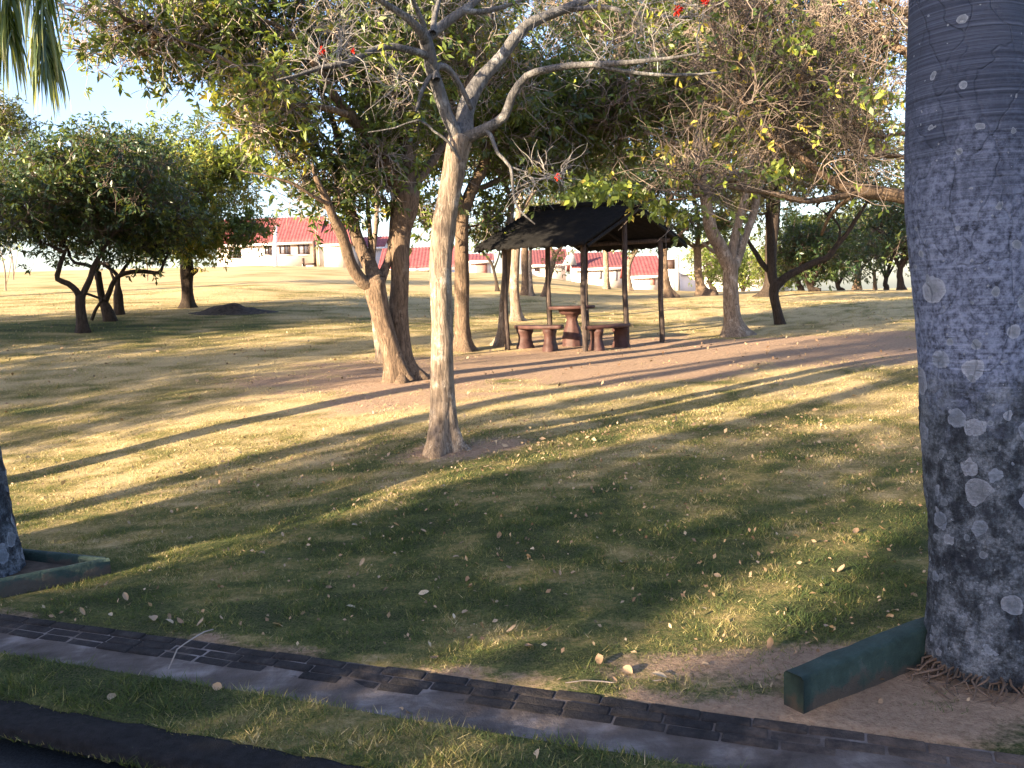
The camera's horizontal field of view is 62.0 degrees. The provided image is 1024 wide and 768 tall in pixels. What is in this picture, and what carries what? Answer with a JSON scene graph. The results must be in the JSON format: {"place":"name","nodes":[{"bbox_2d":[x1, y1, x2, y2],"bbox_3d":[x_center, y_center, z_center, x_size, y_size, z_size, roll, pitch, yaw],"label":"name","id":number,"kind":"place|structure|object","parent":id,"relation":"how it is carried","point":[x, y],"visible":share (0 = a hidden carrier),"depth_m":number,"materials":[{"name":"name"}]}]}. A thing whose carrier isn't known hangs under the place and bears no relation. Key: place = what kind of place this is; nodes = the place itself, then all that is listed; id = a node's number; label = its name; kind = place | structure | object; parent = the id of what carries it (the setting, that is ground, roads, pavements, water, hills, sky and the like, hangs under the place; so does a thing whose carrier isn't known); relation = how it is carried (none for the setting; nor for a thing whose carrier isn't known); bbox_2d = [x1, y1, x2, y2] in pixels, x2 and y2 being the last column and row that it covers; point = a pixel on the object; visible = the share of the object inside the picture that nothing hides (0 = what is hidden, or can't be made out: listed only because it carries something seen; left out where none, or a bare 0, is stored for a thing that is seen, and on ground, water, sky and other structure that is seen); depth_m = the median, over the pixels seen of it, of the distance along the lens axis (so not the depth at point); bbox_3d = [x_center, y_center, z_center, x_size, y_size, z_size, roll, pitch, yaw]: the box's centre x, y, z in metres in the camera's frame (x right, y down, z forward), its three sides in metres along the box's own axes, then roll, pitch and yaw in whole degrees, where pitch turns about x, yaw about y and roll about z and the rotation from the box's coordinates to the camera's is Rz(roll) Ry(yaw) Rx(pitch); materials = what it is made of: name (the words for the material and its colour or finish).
{"place":"outdoors","nodes":[
{"label":"outdoors","id":0,"kind":"place"},
{"bbox_2d":[0,737,138,767],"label":"road","id":1,"kind":"structure","parent":0,"point":[17,754],"depth_m":3.14,"materials":[{"name":"grey asphalt"}]},
{"bbox_2d":[0,700,363,767],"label":"road kerb","id":2,"kind":"structure","parent":1,"relation":"on","point":[89,735],"depth_m":3.16,"materials":[{"name":"grey concrete"}]},
{"bbox_2d":[0,653,711,767],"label":"grass verge","id":3,"kind":"object","parent":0,"point":[354,715],"depth_m":3.25,"materials":[{"name":"green plant"}]},
{"bbox_2d":[107,693,115,699],"bbox_3d":[-1.653,1.288,3.519,0.030,0.013,0.057,-3,6,-5],"label":"fallen leaf","id":4,"kind":"object","parent":3,"relation":"on","point":[110,694],"visible":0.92,"depth_m":3.52,"materials":[{"name":"beige plant"}]},
{"bbox_2d":[212,682,221,689],"bbox_3d":[-1.236,1.268,3.573,0.059,0.034,0.018,6,-30,20],"label":"fallen leaf","id":5,"kind":"object","parent":3,"relation":"on","point":[216,685],"visible":1,"depth_m":3.58,"materials":[{"name":"beige plant"}]},
{"bbox_2d":[533,749,538,757],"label":"fallen leaf","id":6,"kind":"object","parent":3,"relation":"on","point":[536,753],"visible":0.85,"depth_m":2.98,"materials":[{"name":"beige plant"}]},
{"bbox_2d":[0,0,910,290],"label":"sky","id":7,"kind":"structure","parent":0,"point":[122,108],"materials":[{"name":"white"}]},
{"bbox_2d":[0,266,1023,767],"bbox_3d":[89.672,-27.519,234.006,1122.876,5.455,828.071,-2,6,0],"label":"lawn","id":8,"kind":"structure","parent":0,"point":[902,710],"depth_m":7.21,"materials":[{"name":"green plant"}]},
{"bbox_2d":[0,241,20,290],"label":"sapling","id":9,"kind":"object","parent":8,"relation":"on","point":[5,281],"visible":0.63,"depth_m":33.31,"materials":[{"name":"green plant"}]},
{"bbox_2d":[2,232,23,279],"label":"sapling","id":10,"kind":"object","parent":8,"relation":"on","point":[19,247],"visible":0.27,"depth_m":43.60,"materials":[{"name":"green plant"}]},
{"bbox_2d":[0,79,47,184],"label":"grey leaved tree","id":11,"kind":"object","parent":8,"relation":"on","point":[11,118],"visible":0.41,"depth_m":28.49,"materials":[{"name":"green plant"}]},
{"bbox_2d":[0,0,71,577],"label":"royal palm","id":12,"kind":"object","parent":8,"relation":"on","point":[45,52],"visible":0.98,"depth_m":4.65,"materials":[{"name":"green plant"}]},
{"bbox_2d":[0,549,110,598],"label":"planter edge","id":13,"kind":"object","parent":8,"relation":"on","point":[44,569],"visible":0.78,"depth_m":5.20,"materials":[{"name":"green paint"}]},
{"bbox_2d":[0,106,211,333],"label":"gnarled tree","id":14,"kind":"object","parent":8,"relation":"on","point":[54,200],"visible":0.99,"depth_m":17.89,"materials":[{"name":"green plant"}]},
{"bbox_2d":[0,116,230,321],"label":"gnarled tree","id":15,"kind":"object","parent":8,"relation":"on","point":[146,248],"visible":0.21,"depth_m":20.49,"materials":[{"name":"green plant"}]},
{"bbox_2d":[25,172,218,314],"bbox_3d":[-10.322,-3.899,22.764,4.853,4.361,4.067,-4,6,-18],"label":"gnarled tree","id":16,"kind":"object","parent":8,"relation":"on","point":[118,305],"depth_m":22.47,"materials":[{"name":"green plant"}]},
{"bbox_2d":[122,592,128,600],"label":"fallen leaf","id":17,"kind":"object","parent":8,"relation":"on","point":[125,595],"visible":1,"depth_m":4.76,"materials":[{"name":"beige plant"}]},
{"bbox_2d":[130,256,152,280],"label":"sapling","id":18,"kind":"object","parent":8,"relation":"on","point":[143,268],"visible":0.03,"depth_m":38.94,"materials":[{"name":"green plant"}]},
{"bbox_2d":[149,615,157,620],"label":"fallen leaf","id":19,"kind":"object","parent":8,"relation":"on","point":[153,617],"visible":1,"depth_m":4.41,"materials":[{"name":"beige plant"}]},
{"bbox_2d":[115,108,283,307],"bbox_3d":[-8.804,-4.995,24.000,5.298,5.947,4.941,-2,6,0],"label":"stubby tree","id":20,"kind":"object","parent":8,"relation":"on","point":[215,171],"visible":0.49,"depth_m":23.38,"materials":[{"name":"green plant"}]},
{"bbox_2d":[188,303,277,314],"bbox_3d":[-7.464,-1.994,22.789,2.500,0.347,1.600,-2,6,0],"label":"soil mound","id":21,"kind":"object","parent":8,"relation":"on","point":[233,309],"visible":0.99,"depth_m":22.52,"materials":[{"name":"brown soil"}]},
{"bbox_2d":[273,226,277,265],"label":"pole","id":22,"kind":"object","parent":8,"relation":"on","point":[275,261],"visible":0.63,"depth_m":61.17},
{"bbox_2d":[212,216,358,267],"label":"long house","id":23,"kind":"structure","parent":8,"relation":"on","point":[296,244],"depth_m":73.19,"materials":[{"name":"white paint"}]},
{"bbox_2d":[264,246,271,255],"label":"window","id":24,"kind":"structure","parent":23,"relation":"in","point":[267,251],"depth_m":73.09,"materials":[{"name":"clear glass"}]},
{"bbox_2d":[278,245,290,255],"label":"window","id":25,"kind":"structure","parent":23,"relation":"in","point":[284,250],"depth_m":73.11,"materials":[{"name":"clear glass"}]},
{"bbox_2d":[297,244,310,255],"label":"window","id":26,"kind":"structure","parent":23,"relation":"in","point":[303,249],"depth_m":73.11,"materials":[{"name":"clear glass"}]},
{"bbox_2d":[27,0,578,383],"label":"twin trunk tree","id":27,"kind":"object","parent":8,"relation":"on","point":[232,39],"visible":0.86,"depth_m":11.30,"materials":[{"name":"green plant"}]},
{"bbox_2d":[359,236,388,267],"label":"white house","id":28,"kind":"structure","parent":8,"relation":"on","point":[382,241],"depth_m":77.28,"materials":[{"name":"white paint"}]},
{"bbox_2d":[332,86,437,363],"bbox_3d":[-2.033,-2.614,14.428,2.050,4.794,2.241,-2,6,0],"label":"slim tree","id":29,"kind":"object","parent":8,"relation":"on","point":[378,356],"visible":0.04,"depth_m":14.37,"materials":[{"name":"green plant"}]},
{"bbox_2d":[378,246,454,271],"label":"house","id":30,"kind":"structure","parent":8,"relation":"on","point":[419,258],"depth_m":70.34,"materials":[{"name":"red tile"}]},
{"bbox_2d":[419,590,428,594],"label":"fallen leaf","id":31,"kind":"object","parent":8,"relation":"on","point":[421,592],"visible":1,"depth_m":4.59,"materials":[{"name":"beige plant"}]},
{"bbox_2d":[326,0,636,352],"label":"straight tree","id":32,"kind":"object","parent":8,"relation":"on","point":[491,110],"visible":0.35,"depth_m":16.10,"materials":[{"name":"green plant"}]},
{"bbox_2d":[469,253,493,272],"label":"house","id":33,"kind":"structure","parent":8,"relation":"on","point":[478,263],"depth_m":65.40,"materials":[{"name":"white paint"}]},
{"bbox_2d":[476,263,486,272],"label":"door","id":34,"kind":"structure","parent":33,"relation":"in","point":[480,267],"depth_m":65.36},
{"bbox_2d":[469,216,499,290],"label":"thin tree","id":35,"kind":"object","parent":8,"relation":"on","point":[494,272],"visible":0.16,"depth_m":35.41,"materials":[{"name":"green plant"}]},
{"bbox_2d":[0,291,969,702],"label":"leaf litter","id":36,"kind":"object","parent":8,"relation":"on","point":[514,469],"visible":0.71,"depth_m":7.45,"materials":[{"name":"beige plant"}]},
{"bbox_2d":[316,0,657,295],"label":"brown tree","id":37,"kind":"object","parent":8,"relation":"on","point":[525,276],"visible":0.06,"depth_m":33.28,"materials":[{"name":"green plant"}]},
{"bbox_2d":[277,0,725,458],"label":"bare tree","id":38,"kind":"object","parent":8,"relation":"on","point":[444,436],"visible":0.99,"depth_m":7.66,"materials":[{"name":"beige plant"}]},
{"bbox_2d":[0,614,1023,767],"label":"drain channel","id":39,"kind":"object","parent":8,"relation":"on","point":[348,690],"visible":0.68,"depth_m":3.38,"materials":[{"name":"grey concrete"}]},
{"bbox_2d":[168,629,213,668],"bbox_3d":[-1.528,1.251,4.064,0.007,0.073,0.364,-1,6,14],"label":"fallen twig","id":40,"kind":"object","parent":39,"relation":"on","point":[185,643],"visible":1,"depth_m":4.01,"materials":[{"name":"grey wood"}]},
{"bbox_2d":[0,614,1023,767],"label":"channel bricks","id":41,"kind":"object","parent":39,"relation":"on","point":[736,729],"visible":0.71,"depth_m":3.41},
{"bbox_2d":[514,325,563,351],"bbox_3d":[0.491,-0.847,16.238,0.481,0.545,1.356,-7,7,-38],"label":"curved bench","id":42,"kind":"object","parent":8,"relation":"on","point":[524,333],"visible":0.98,"depth_m":16.00,"materials":[{"name":"red concrete"}]},
{"bbox_2d":[516,191,562,295],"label":"thin tree","id":43,"kind":"object","parent":8,"relation":"on","point":[531,292],"visible":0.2,"depth_m":33.19,"materials":[{"name":"green plant"}]},
{"bbox_2d":[438,112,655,346],"bbox_3d":[0.819,-3.283,17.845,4.734,5.087,4.640,-2,6,0],"label":"pale tree","id":44,"kind":"object","parent":8,"relation":"on","point":[498,340],"visible":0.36,"depth_m":16.75,"materials":[{"name":"green plant"}]},
{"bbox_2d":[536,247,573,296],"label":"leaning tree","id":45,"kind":"object","parent":8,"relation":"on","point":[554,259],"visible":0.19,"depth_m":33.06,"materials":[{"name":"brown plant"}]},
{"bbox_2d":[467,79,666,321],"bbox_3d":[1.116,-5.029,23.345,7.820,6.755,4.448,-5,6,-24],"label":"pale tree","id":46,"kind":"object","parent":8,"relation":"on","point":[516,314],"visible":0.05,"depth_m":22.21,"materials":[{"name":"green plant"}]},
{"bbox_2d":[548,305,594,346],"bbox_3d":[1.185,-1.122,16.776,0.920,0.837,0.920,-2,6,0],"label":"picnic table","id":47,"kind":"object","parent":8,"relation":"on","point":[572,335],"visible":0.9,"depth_m":16.63,"materials":[{"name":"red concrete"}]},
{"bbox_2d":[474,199,687,351],"bbox_3d":[1.408,-1.996,16.529,3.918,3.015,1.899,-6,7,-37],"label":"picnic shelter","id":48,"kind":"object","parent":8,"relation":"on","point":[584,228],"visible":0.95,"depth_m":16.21,"materials":[{"name":"brown wood"}]},
{"bbox_2d":[565,247,610,288],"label":"tree","id":49,"kind":"object","parent":8,"relation":"on","point":[606,281],"visible":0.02,"depth_m":47.50,"materials":[{"name":"green plant"}]},
{"bbox_2d":[562,247,621,287],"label":"white building","id":50,"kind":"structure","parent":8,"relation":"on","point":[595,268],"depth_m":71.52,"materials":[{"name":"white paint"}]},
{"bbox_2d":[597,270,601,278],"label":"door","id":51,"kind":"structure","parent":50,"relation":"in","point":[599,272],"depth_m":71.40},
{"bbox_2d":[613,270,616,280],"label":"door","id":52,"kind":"structure","parent":50,"relation":"in","point":[614,271],"depth_m":71.42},
{"bbox_2d":[595,653,602,663],"bbox_3d":[0.382,1.197,3.713,0.032,0.031,0.048,-4,6,-17],"label":"fallen leaf","id":53,"kind":"object","parent":8,"relation":"on","point":[599,657],"visible":1,"depth_m":3.72,"materials":[{"name":"beige plant"}]},
{"bbox_2d":[581,323,630,350],"bbox_3d":[1.830,-0.857,16.167,0.485,0.545,1.372,4,8,45],"label":"curved bench","id":54,"kind":"object","parent":8,"relation":"on","point":[619,330],"visible":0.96,"depth_m":15.94,"materials":[{"name":"red concrete"}]},
{"bbox_2d":[565,679,660,682],"bbox_3d":[0.421,1.238,3.542,0.401,0.027,0.006,-2,6,0],"label":"fallen twig","id":55,"kind":"object","parent":8,"relation":"on","point":[598,681],"visible":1,"depth_m":3.54,"materials":[{"name":"beige wood"}]},
{"bbox_2d":[492,0,741,297],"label":"shade tree","id":56,"kind":"object","parent":8,"relation":"on","point":[669,291],"visible":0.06,"depth_m":35.17,"materials":[{"name":"green plant"}]},
{"bbox_2d":[622,665,632,673],"bbox_3d":[0.489,1.214,3.618,0.042,0.016,0.065,-37,14,-23],"label":"fallen leaf","id":57,"kind":"object","parent":8,"relation":"on","point":[627,669],"visible":1,"depth_m":3.62,"materials":[{"name":"beige plant"}]},
{"bbox_2d":[611,210,657,290],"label":"tree","id":58,"kind":"object","parent":8,"relation":"on","point":[631,255],"visible":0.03,"depth_m":45.52,"materials":[{"name":"green plant"}]},
{"bbox_2d":[620,254,679,290],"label":"bright roofed house","id":59,"kind":"structure","parent":8,"relation":"on","point":[644,272],"depth_m":65.57,"materials":[{"name":"white paint"}]},
{"bbox_2d":[650,278,654,284],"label":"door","id":60,"kind":"structure","parent":59,"relation":"in","point":[652,280],"depth_m":65.50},
{"bbox_2d":[651,671,666,677],"bbox_3d":[0.614,1.212,3.554,0.064,0.014,0.036,1,7,30],"label":"fallen leaf","id":61,"kind":"object","parent":8,"relation":"on","point":[659,673],"visible":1,"depth_m":3.56,"materials":[{"name":"beige plant"}]},
{"bbox_2d":[502,0,907,337],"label":"forked tree","id":62,"kind":"object","parent":8,"relation":"on","point":[631,95],"visible":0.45,"depth_m":16.89,"materials":[{"name":"green plant"}]},
{"bbox_2d":[633,132,782,295],"bbox_3d":[9.213,-10.176,37.760,11.146,12.812,6.412,-2,6,0],"label":"shade tree","id":63,"kind":"object","parent":8,"relation":"on","point":[702,289],"visible":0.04,"depth_m":37.22,"materials":[{"name":"green plant"}]},
{"bbox_2d":[675,232,752,290],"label":"bushy tree","id":64,"kind":"object","parent":8,"relation":"on","point":[709,259],"visible":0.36,"depth_m":56.99,"materials":[{"name":"green plant"}]},
{"bbox_2d":[540,0,908,246],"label":"spreading tree","id":65,"kind":"object","parent":8,"relation":"on","point":[797,49],"visible":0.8,"depth_m":8.73,"materials":[{"name":"green plant"}]},
{"bbox_2d":[680,263,788,290],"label":"long white hall","id":66,"kind":"structure","parent":8,"relation":"on","point":[685,280],"depth_m":79.55,"materials":[{"name":"white paint"}]},
{"bbox_2d":[588,2,906,296],"bbox_3d":[10.602,-10.028,35.695,14.876,13.039,6.344,-2,6,0],"label":"dark tree","id":67,"kind":"object","parent":8,"relation":"on","point":[763,291],"visible":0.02,"depth_m":35.31,"materials":[{"name":"green plant"}]},
{"bbox_2d":[721,240,778,290],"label":"bushy tree","id":68,"kind":"object","parent":8,"relation":"on","point":[742,286],"visible":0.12,"depth_m":69.29,"materials":[{"name":"green plant"}]},
{"bbox_2d":[767,637,772,648],"bbox_3d":[1.149,1.151,3.799,0.028,0.049,0.035,-1,6,6],"label":"fallen leaf","id":69,"kind":"object","parent":8,"relation":"on","point":[769,642],"visible":1,"depth_m":3.80,"materials":[{"name":"beige plant"}]},
{"bbox_2d":[739,236,806,290],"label":"bushy tree","id":70,"kind":"object","parent":8,"relation":"on","point":[753,270],"visible":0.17,"depth_m":65.33,"materials":[{"name":"green plant"}]},
{"bbox_2d":[695,140,903,324],"bbox_3d":[6.724,-3.804,20.251,5.092,5.054,4.190,-2,6,0],"label":"crooked tree","id":71,"kind":"object","parent":8,"relation":"on","point":[776,283],"visible":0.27,"depth_m":20.24,"materials":[{"name":"green plant"}]},
{"bbox_2d":[747,202,853,290],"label":"bushy tree","id":72,"kind":"object","parent":8,"relation":"on","point":[792,219],"visible":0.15,"depth_m":49.13,"materials":[{"name":"green plant"}]},
{"bbox_2d":[762,207,862,291],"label":"bushy tree","id":73,"kind":"object","parent":8,"relation":"on","point":[817,246],"visible":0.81,"depth_m":39.28,"materials":[{"name":"green plant"}]},
{"bbox_2d":[783,204,901,289],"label":"tree","id":74,"kind":"object","parent":8,"relation":"on","point":[855,287],"visible":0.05,"depth_m":59.13,"materials":[{"name":"green plant"}]},
{"bbox_2d":[802,208,888,289],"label":"bushy tree","id":75,"kind":"object","parent":8,"relation":"on","point":[859,274],"visible":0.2,"depth_m":54.64,"materials":[{"name":"green plant"}]},
{"bbox_2d":[784,617,926,713],"bbox_3d":[2.019,1.193,3.089,1.458,0.277,1.349,-5,7,-30],"label":"planter edge","id":76,"kind":"object","parent":8,"relation":"on","point":[854,668],"visible":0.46,"depth_m":3.38,"materials":[{"name":"green paint"}]},
{"bbox_2d":[825,173,909,289],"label":"bushy tree","id":77,"kind":"object","parent":8,"relation":"on","point":[898,231],"visible":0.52,"depth_m":43.11,"materials":[{"name":"green plant"}]},
{"bbox_2d":[830,186,908,289],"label":"bushy tree","id":78,"kind":"object","parent":8,"relation":"on","point":[885,280],"visible":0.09,"depth_m":59.51,"materials":[{"name":"green plant"}]},
{"bbox_2d":[837,159,903,241],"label":"bushy tree","id":79,"kind":"object","parent":8,"relation":"on","point":[873,216],"visible":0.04,"depth_m":50.18,"materials":[{"name":"green plant"}]},
{"bbox_2d":[853,231,901,289],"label":"tree","id":80,"kind":"object","parent":8,"relation":"on","point":[875,286],"visible":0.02,"depth_m":59.55,"materials":[{"name":"green plant"}]},
{"bbox_2d":[904,0,1023,706],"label":"royal palm","id":81,"kind":"object","parent":8,"relation":"on","point":[964,160],"visible":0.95,"depth_m":3.26,"materials":[{"name":"grey plant"}]},
{"bbox_2d":[521,249,566,279],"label":"white building","id":82,"kind":"structure","parent":0,"point":[538,268],"depth_m":77.42,"materials":[{"name":"white paint"}]}
]}

